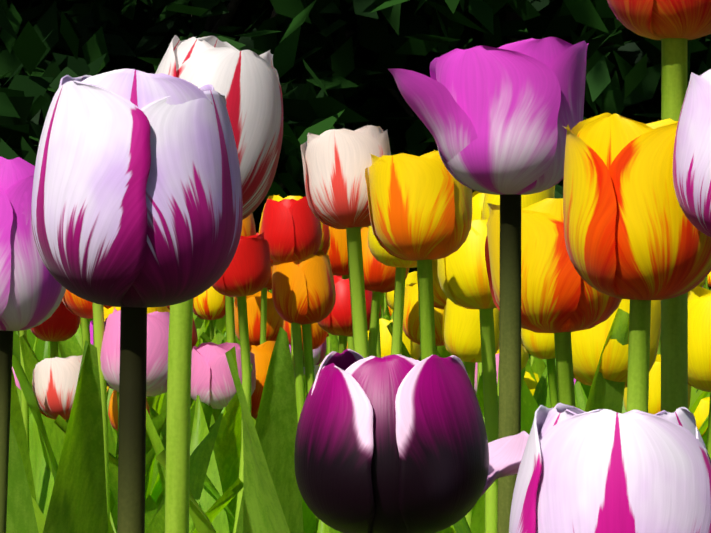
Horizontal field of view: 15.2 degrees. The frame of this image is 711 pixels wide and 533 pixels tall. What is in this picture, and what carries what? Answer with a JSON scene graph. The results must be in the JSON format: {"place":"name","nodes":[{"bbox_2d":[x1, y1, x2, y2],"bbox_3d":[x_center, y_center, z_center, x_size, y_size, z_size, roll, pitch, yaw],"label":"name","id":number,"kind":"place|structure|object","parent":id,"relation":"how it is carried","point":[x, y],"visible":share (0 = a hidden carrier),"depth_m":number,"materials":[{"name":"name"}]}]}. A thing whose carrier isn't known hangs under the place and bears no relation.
{"place":"outdoors","nodes":[
{"label":"outdoors","id":0,"kind":"place"},
{"bbox_2d":[155,35,282,532],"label":"tulip","id":1,"kind":"object","parent":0,"point":[246,84],"visible":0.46,"depth_m":0.77,"materials":[{"name":"white plant"}]},
{"bbox_2d":[294,349,528,532],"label":"tulip","id":2,"kind":"object","parent":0,"point":[397,443],"visible":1,"depth_m":0.68,"materials":[{"name":"purple plant"}]},
{"bbox_2d":[509,403,710,532],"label":"pink tulip","id":3,"kind":"object","parent":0,"point":[606,471],"visible":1,"depth_m":0.65,"materials":[{"name":"plant"}]},
{"bbox_2d":[563,113,710,412],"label":"tulip","id":4,"kind":"object","parent":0,"point":[636,237],"visible":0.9,"depth_m":0.80,"materials":[{"name":"yellow plant"}]},
{"bbox_2d":[673,69,710,236],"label":"lilac tulip","id":5,"kind":"object","parent":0,"point":[692,166],"visible":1,"depth_m":0.76,"materials":[{"name":"white plant"}]},
{"label":"ground","id":6,"kind":"structure","parent":0,"visible":0},
{"bbox_2d":[6,422,38,532],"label":"tulip leaf","id":7,"kind":"object","parent":6,"relation":"on","point":[21,517],"visible":0.61,"depth_m":1.56,"materials":[{"name":"green plant"}]},
{"bbox_2d":[12,337,38,389],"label":"tulip","id":8,"kind":"object","parent":6,"relation":"on","point":[15,377],"visible":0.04,"depth_m":3.43,"materials":[{"name":"pink plant"}]},
{"bbox_2d":[10,330,53,518],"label":"tulip","id":9,"kind":"object","parent":6,"relation":"on","point":[40,478],"visible":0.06,"depth_m":2.47,"materials":[{"name":"green plant"}]},
{"bbox_2d":[0,156,65,532],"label":"magenta tulip","id":10,"kind":"object","parent":6,"relation":"on","point":[32,291],"visible":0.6,"depth_m":1.13,"materials":[{"name":"purple plant"}]},
{"bbox_2d":[16,301,79,474],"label":"tulip","id":11,"kind":"object","parent":6,"relation":"on","point":[62,323],"visible":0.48,"depth_m":2.52,"materials":[{"name":"red plant"}]},
{"bbox_2d":[27,319,92,361],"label":"tulip","id":12,"kind":"object","parent":6,"relation":"on","point":[39,347],"depth_m":4.11,"materials":[{"name":"green plant"}]},
{"bbox_2d":[13,331,106,420],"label":"tulip","id":13,"kind":"object","parent":6,"relation":"on","point":[16,347],"depth_m":2.78,"materials":[{"name":"green plant"}]},
{"bbox_2d":[18,331,118,456],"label":"tulip","id":14,"kind":"object","parent":6,"relation":"on","point":[117,447],"depth_m":2.79,"materials":[{"name":"green plant"}]},
{"bbox_2d":[31,302,115,532],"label":"tulip","id":15,"kind":"object","parent":6,"relation":"on","point":[98,320],"depth_m":1.93,"materials":[{"name":"green plant"}]},
{"bbox_2d":[43,340,108,532],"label":"tulip leaf","id":16,"kind":"object","parent":6,"relation":"on","point":[78,502],"visible":1,"depth_m":1.10,"materials":[{"name":"green plant"}]},
{"bbox_2d":[75,324,82,349],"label":"tulip","id":17,"kind":"object","parent":6,"relation":"on","point":[78,334],"depth_m":3.20,"materials":[{"name":"green plant"}]},
{"bbox_2d":[12,289,161,532],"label":"tulip","id":18,"kind":"object","parent":6,"relation":"on","point":[77,305],"visible":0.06,"depth_m":2.39,"materials":[{"name":"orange plant"}]},
{"bbox_2d":[58,321,118,456],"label":"tulip","id":19,"kind":"object","parent":6,"relation":"on","point":[71,346],"visible":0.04,"depth_m":2.98,"materials":[{"name":"green plant"}]},
{"bbox_2d":[80,317,166,458],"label":"tulip","id":20,"kind":"object","parent":6,"relation":"on","point":[158,421],"visible":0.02,"depth_m":2.59,"materials":[{"name":"green plant"}]},
{"bbox_2d":[32,332,223,502],"bbox_3d":[-0.215,0.257,2.443,0.190,0.392,0.077,0,0,-12],"label":"tulip","id":21,"kind":"object","parent":6,"relation":"on","point":[54,382],"visible":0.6,"depth_m":2.40,"materials":[{"name":"beige plant"}]},
{"bbox_2d":[107,388,164,445],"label":"tulip","id":22,"kind":"object","parent":6,"relation":"on","point":[112,406],"visible":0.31,"depth_m":3.28,"materials":[{"name":"orange plant"}]},
{"bbox_2d":[31,69,242,532],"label":"tulip","id":23,"kind":"object","parent":6,"relation":"on","point":[137,207],"visible":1,"depth_m":0.69,"materials":[{"name":"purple plant"}]},
{"bbox_2d":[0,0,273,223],"bbox_3d":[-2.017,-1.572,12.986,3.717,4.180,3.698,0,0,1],"label":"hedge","id":24,"kind":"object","parent":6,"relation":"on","point":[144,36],"visible":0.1,"depth_m":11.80,"materials":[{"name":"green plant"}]},
{"bbox_2d":[148,396,154,407],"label":"tulip","id":25,"kind":"object","parent":6,"relation":"on","point":[150,400],"depth_m":3.63,"materials":[{"name":"green plant"}]},
{"bbox_2d":[149,407,158,417],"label":"tulip","id":26,"kind":"object","parent":6,"relation":"on","point":[153,412],"depth_m":2.95,"materials":[{"name":"green plant"}]},
{"bbox_2d":[54,342,255,532],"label":"tulip","id":27,"kind":"object","parent":6,"relation":"on","point":[212,384],"visible":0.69,"depth_m":2.37,"materials":[{"name":"pink plant"}]},
{"bbox_2d":[150,392,166,417],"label":"tulip","id":28,"kind":"object","parent":6,"relation":"on","point":[164,406],"depth_m":3.53,"materials":[{"name":"green plant"}]},
{"bbox_2d":[104,306,214,501],"bbox_3d":[-0.157,0.241,2.408,0.183,0.424,0.098,0,0,-41],"label":"tulip","id":29,"kind":"object","parent":6,"relation":"on","point":[207,410],"visible":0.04,"depth_m":2.38,"materials":[{"name":"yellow plant"}]},
{"bbox_2d":[156,490,163,506],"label":"tulip","id":30,"kind":"object","parent":6,"relation":"on","point":[159,500],"depth_m":2.70,"materials":[{"name":"green plant"}]},
{"bbox_2d":[109,424,211,513],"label":"tulip","id":31,"kind":"object","parent":6,"relation":"on","point":[112,503],"depth_m":2.53,"materials":[{"name":"green plant"}]},
{"bbox_2d":[100,308,242,532],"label":"tulip","id":32,"kind":"object","parent":6,"relation":"on","point":[157,352],"visible":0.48,"depth_m":1.92,"materials":[{"name":"pink plant"}]},
{"bbox_2d":[166,306,225,332],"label":"tulip","id":33,"kind":"object","parent":6,"relation":"on","point":[206,322],"visible":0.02,"depth_m":5.38,"materials":[{"name":"green plant"}]},
{"bbox_2d":[191,337,200,408],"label":"tulip","id":34,"kind":"object","parent":6,"relation":"on","point":[198,343],"depth_m":3.52,"materials":[{"name":"green plant"}]},
{"bbox_2d":[194,317,203,334],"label":"tulip","id":35,"kind":"object","parent":6,"relation":"on","point":[198,321],"depth_m":4.69,"materials":[{"name":"green plant"}]},
{"bbox_2d":[192,319,205,348],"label":"tulip","id":36,"kind":"object","parent":6,"relation":"on","point":[195,337],"visible":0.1,"depth_m":4.28,"materials":[{"name":"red plant"}]},
{"bbox_2d":[193,313,216,336],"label":"tulip","id":37,"kind":"object","parent":6,"relation":"on","point":[194,316],"depth_m":5.20,"materials":[{"name":"green plant"}]},
{"bbox_2d":[157,213,255,492],"bbox_3d":[-0.108,0.195,2.453,0.199,0.516,0.093,0,0,-27],"label":"tulip","id":38,"kind":"object","parent":6,"relation":"on","point":[248,226],"visible":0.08,"depth_m":2.43,"materials":[{"name":"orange plant"}]},
{"bbox_2d":[146,232,270,532],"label":"tulip","id":39,"kind":"object","parent":6,"relation":"on","point":[247,272],"visible":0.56,"depth_m":2.26,"materials":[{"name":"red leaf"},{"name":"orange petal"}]},
{"bbox_2d":[193,286,225,339],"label":"tulip","id":40,"kind":"object","parent":6,"relation":"on","point":[209,304],"visible":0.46,"depth_m":3.76,"materials":[{"name":"yellow plant"}]},
{"bbox_2d":[203,319,225,343],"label":"tulip","id":41,"kind":"object","parent":6,"relation":"on","point":[207,332],"depth_m":4.69,"materials":[{"name":"green plant"}]},
{"bbox_2d":[208,315,225,334],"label":"tulip","id":42,"kind":"object","parent":6,"relation":"on","point":[220,323],"visible":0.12,"depth_m":6.22,"materials":[{"name":"green plant"}]},
{"bbox_2d":[225,346,289,532],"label":"tulip leaf","id":43,"kind":"object","parent":6,"relation":"on","point":[262,511],"visible":1,"depth_m":1.25,"materials":[{"name":"green plant"}]},
{"bbox_2d":[249,341,275,419],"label":"tulip","id":44,"kind":"object","parent":6,"relation":"on","point":[262,352],"visible":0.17,"depth_m":2.45,"materials":[{"name":"orange plant"}]},
{"bbox_2d":[204,196,321,527],"bbox_3d":[-0.046,0.196,2.304,0.201,0.514,0.064,0,0,-27],"label":"tulip","id":45,"kind":"object","parent":6,"relation":"on","point":[291,229],"visible":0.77,"depth_m":2.29,"materials":[{"name":"red plant"}]},
{"bbox_2d":[200,320,327,366],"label":"tulip","id":46,"kind":"object","parent":6,"relation":"on","point":[319,334],"visible":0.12,"depth_m":3.16,"materials":[{"name":"orange plant"}]},
{"bbox_2d":[236,327,303,532],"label":"tulip leaf","id":47,"kind":"object","parent":6,"relation":"on","point":[276,425],"visible":0.71,"depth_m":1.65,"materials":[{"name":"green plant"}]},
{"bbox_2d":[212,195,329,532],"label":"tulip","id":48,"kind":"object","parent":6,"relation":"on","point":[309,521],"visible":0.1,"depth_m":2.35,"materials":[{"name":"yellow plant"}]},
{"bbox_2d":[155,125,390,532],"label":"tulip","id":49,"kind":"object","parent":6,"relation":"on","point":[336,162],"visible":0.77,"depth_m":1.44,"materials":[{"name":"beige plant"}]},
{"bbox_2d":[234,291,314,382],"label":"tulip","id":50,"kind":"object","parent":6,"relation":"on","point":[275,322],"visible":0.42,"depth_m":3.06,"materials":[{"name":"orange plant"}]},
{"bbox_2d":[192,226,368,424],"bbox_3d":[-0.039,0.200,2.615,0.188,0.506,0.170,0,0,22],"label":"tulip","id":51,"kind":"object","parent":6,"relation":"on","point":[337,253],"visible":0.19,"depth_m":2.59,"materials":[{"name":"orange plant"}]},
{"bbox_2d":[260,266,305,398],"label":"tulip","id":52,"kind":"object","parent":6,"relation":"on","point":[263,320],"visible":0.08,"depth_m":3.03,"materials":[{"name":"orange plant"}]},
{"bbox_2d":[272,250,335,530],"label":"tulip","id":53,"kind":"object","parent":6,"relation":"on","point":[303,293],"visible":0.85,"depth_m":2.29,"materials":[{"name":"orange plant"}]},
{"bbox_2d":[289,340,326,364],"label":"tulip","id":54,"kind":"object","parent":6,"relation":"on","point":[319,353],"visible":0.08,"depth_m":3.37,"materials":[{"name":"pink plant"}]},
{"bbox_2d":[304,365,319,378],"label":"tulip","id":55,"kind":"object","parent":6,"relation":"on","point":[316,368],"visible":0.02,"depth_m":3.14,"materials":[{"name":"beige plant"}]},
{"bbox_2d":[327,275,333,354],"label":"tulip","id":56,"kind":"object","parent":6,"relation":"on","point":[329,346],"depth_m":5.29,"materials":[{"name":"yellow plant"}]},
{"bbox_2d":[326,275,341,355],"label":"tulip","id":57,"kind":"object","parent":6,"relation":"on","point":[327,337],"depth_m":5.66,"materials":[{"name":"red plant"}]},
{"bbox_2d":[317,277,371,352],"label":"tulip","id":58,"kind":"object","parent":6,"relation":"on","point":[337,321],"visible":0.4,"depth_m":2.53,"materials":[{"name":"red plant"}]},
{"bbox_2d":[252,226,453,527],"bbox_3d":[-0.003,0.197,2.121,0.170,0.512,0.115,0,0,1],"label":"tulip","id":59,"kind":"object","parent":6,"relation":"on","point":[379,253],"visible":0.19,"depth_m":2.10,"materials":[{"name":"yellow plant"}]},
{"bbox_2d":[0,0,710,290],"bbox_3d":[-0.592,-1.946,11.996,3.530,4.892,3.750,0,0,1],"label":"hedge","id":60,"kind":"object","parent":6,"relation":"on","point":[324,82],"visible":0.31,"depth_m":11.25,"materials":[{"name":"green plant"}]},
{"bbox_2d":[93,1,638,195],"bbox_3d":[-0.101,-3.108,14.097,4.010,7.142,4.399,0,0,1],"label":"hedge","id":61,"kind":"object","parent":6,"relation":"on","point":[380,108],"visible":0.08,"depth_m":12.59,"materials":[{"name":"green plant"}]},
{"bbox_2d":[328,318,419,359],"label":"tulip","id":62,"kind":"object","parent":6,"relation":"on","point":[413,348],"visible":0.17,"depth_m":3.18,"materials":[{"name":"yellow plant"}]},
{"bbox_2d":[376,292,385,357],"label":"tulip","id":63,"kind":"object","parent":6,"relation":"on","point":[378,352],"depth_m":2.90,"materials":[{"name":"green plant"}]},
{"bbox_2d":[361,227,408,356],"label":"tulip","id":64,"kind":"object","parent":6,"relation":"on","point":[379,277],"visible":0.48,"depth_m":2.47,"materials":[{"name":"orange plant"}]},
{"bbox_2d":[384,293,386,309],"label":"tulip","id":65,"kind":"object","parent":6,"relation":"on","point":[385,302],"depth_m":6.81,"materials":[{"name":"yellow plant"}]},
{"bbox_2d":[380,293,392,319],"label":"tulip","id":66,"kind":"object","parent":6,"relation":"on","point":[382,300],"depth_m":6.20,"materials":[{"name":"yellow plant"}]},
{"bbox_2d":[384,304,390,320],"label":"tulip","id":67,"kind":"object","parent":6,"relation":"on","point":[387,313],"depth_m":6.11,"materials":[{"name":"green plant"}]},
{"bbox_2d":[384,306,392,316],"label":"tulip","id":68,"kind":"object","parent":6,"relation":"on","point":[390,311],"depth_m":7.10,"materials":[{"name":"yellow plant"}]},
{"bbox_2d":[329,150,471,532],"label":"tulip","id":69,"kind":"object","parent":6,"relation":"on","point":[420,210],"visible":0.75,"depth_m":1.41,"materials":[{"name":"yellow plant"}]},
{"bbox_2d":[385,271,417,309],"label":"tulip","id":70,"kind":"object","parent":6,"relation":"on","point":[410,279],"visible":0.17,"depth_m":3.37,"materials":[{"name":"yellow plant"}]},
{"bbox_2d":[403,283,443,354],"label":"tulip","id":71,"kind":"object","parent":6,"relation":"on","point":[411,329],"visible":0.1,"depth_m":2.58,"materials":[{"name":"yellow plant"}]},
{"bbox_2d":[387,191,484,388],"bbox_3d":[0.112,0.190,2.530,0.103,0.525,0.150,0,0,-30],"label":"tulip","id":72,"kind":"object","parent":6,"relation":"on","point":[477,202],"visible":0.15,"depth_m":2.51,"materials":[{"name":"yellow plant"}]},
{"bbox_2d":[437,345,451,357],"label":"tulip","id":73,"kind":"object","parent":6,"relation":"on","point":[443,352],"depth_m":3.34,"materials":[{"name":"green plant"}]},
{"bbox_2d":[418,353,498,394],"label":"tulip","id":74,"kind":"object","parent":6,"relation":"on","point":[497,366],"visible":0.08,"depth_m":3.15,"materials":[{"name":"pink plant"}]},
{"bbox_2d":[437,219,498,532],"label":"tulip","id":75,"kind":"object","parent":6,"relation":"on","point":[463,276],"visible":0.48,"depth_m":1.54,"materials":[{"name":"yellow plant"}]},
{"bbox_2d":[442,298,498,532],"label":"tulip","id":76,"kind":"object","parent":6,"relation":"on","point":[461,334],"visible":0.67,"depth_m":2.07,"materials":[{"name":"yellow plant"}]},
{"bbox_2d":[417,259,524,532],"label":"tulip","id":77,"kind":"object","parent":6,"relation":"on","point":[440,297],"depth_m":2.12,"materials":[{"name":"yellow plant"}]},
{"bbox_2d":[388,37,588,532],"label":"magenta tulip","id":78,"kind":"object","parent":6,"relation":"on","point":[494,120],"visible":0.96,"depth_m":1.00,"materials":[{"name":"purple plant"}]},
{"bbox_2d":[437,345,555,407],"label":"tulip","id":79,"kind":"object","parent":6,"relation":"on","point":[541,395],"visible":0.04,"depth_m":3.22,"materials":[{"name":"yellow plant"}]},
{"bbox_2d":[476,185,554,414],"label":"tulip","id":80,"kind":"object","parent":6,"relation":"on","point":[527,200],"visible":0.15,"depth_m":2.26,"materials":[{"name":"yellow plant"}]},
{"bbox_2d":[407,6,642,117],"bbox_3d":[1.565,-2.997,14.629,4.178,7.021,4.080,0,0,1],"label":"hedge","id":81,"kind":"object","parent":6,"relation":"on","point":[476,40],"depth_m":13.23,"materials":[{"name":"green plant"}]},
{"bbox_2d":[524,371,538,394],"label":"tulip","id":82,"kind":"object","parent":6,"relation":"on","point":[531,382],"visible":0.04,"depth_m":3.63,"materials":[{"name":"yellow plant"}]},
{"bbox_2d":[525,356,544,381],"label":"tulip","id":83,"kind":"object","parent":6,"relation":"on","point":[536,365],"visible":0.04,"depth_m":3.63,"materials":[{"name":"green plant"}]},
{"bbox_2d":[453,198,621,532],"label":"tulip","id":84,"kind":"object","parent":6,"relation":"on","point":[561,299],"visible":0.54,"depth_m":1.26,"materials":[{"name":"yellow plant"}]},
{"bbox_2d":[521,328,557,434],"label":"tulip","id":85,"kind":"object","parent":6,"relation":"on","point":[539,345],"visible":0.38,"depth_m":2.51,"materials":[{"name":"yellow plant"}]},
{"bbox_2d":[585,308,628,413],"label":"tulip leaf","id":86,"kind":"object","parent":6,"relation":"on","point":[606,394],"visible":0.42,"depth_m":1.44,"materials":[{"name":"green plant"}]},
{"bbox_2d":[571,299,660,387],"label":"tulip","id":87,"kind":"object","parent":6,"relation":"on","point":[587,346],"visible":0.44,"depth_m":1.44,"materials":[{"name":"yellow plant"}]},
{"bbox_2d":[574,354,690,414],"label":"tulip","id":88,"kind":"object","parent":6,"relation":"on","point":[654,402],"visible":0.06,"depth_m":2.04,"materials":[{"name":"yellow plant"}]},
{"bbox_2d":[577,380,708,398],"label":"tulip","id":89,"kind":"object","parent":6,"relation":"on","point":[586,388],"depth_m":3.27,"materials":[{"name":"green plant"}]},
{"bbox_2d":[583,29,710,286],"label":"hedge","id":90,"kind":"object","parent":6,"relation":"on","point":[632,52],"visible":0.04,"depth_m":11.98,"materials":[{"name":"green plant"}]},
{"bbox_2d":[607,0,710,412],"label":"red tulip","id":91,"kind":"object","parent":6,"relation":"on","point":[673,26],"visible":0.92,"depth_m":0.85,"materials":[{"name":"plant"}]},
{"bbox_2d":[622,386,696,413],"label":"tulip","id":92,"kind":"object","parent":6,"relation":"on","point":[693,390],"depth_m":2.61,"materials":[{"name":"green plant"}]},
{"bbox_2d":[630,61,699,99],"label":"hedge","id":93,"kind":"object","parent":6,"relation":"on","point":[658,95],"depth_m":13.39,"materials":[{"name":"green plant"}]},
{"bbox_2d":[657,334,708,446],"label":"tulip","id":94,"kind":"object","parent":6,"relation":"on","point":[703,427],"depth_m":2.35,"materials":[{"name":"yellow plant"}]},
{"bbox_2d":[690,390,705,413],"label":"leaf","id":95,"kind":"object","parent":6,"relation":"on","point":[699,395],"visible":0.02,"depth_m":3.00,"materials":[{"name":"green plant"}]},
{"bbox_2d":[688,286,710,458],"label":"tulip","id":96,"kind":"object","parent":6,"relation":"on","point":[699,338],"visible":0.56,"depth_m":1.60,"materials":[{"name":"yellow plant"}]},
{"bbox_2d":[693,392,709,436],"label":"tulip","id":97,"kind":"object","parent":6,"relation":"on","point":[701,413],"visible":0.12,"depth_m":3.23,"materials":[{"name":"yellow plant"}]},
{"bbox_2d":[705,276,707,288],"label":"tulip","id":98,"kind":"object","parent":6,"relation":"on","point":[706,280],"depth_m":8.00,"materials":[{"name":"green plant"}]},
{"bbox_2d":[707,272,710,285],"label":"tulip","id":99,"kind":"object","parent":6,"relation":"on","point":[709,278],"visible":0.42,"depth_m":9.28,"materials":[{"name":"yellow plant"}]}
]}

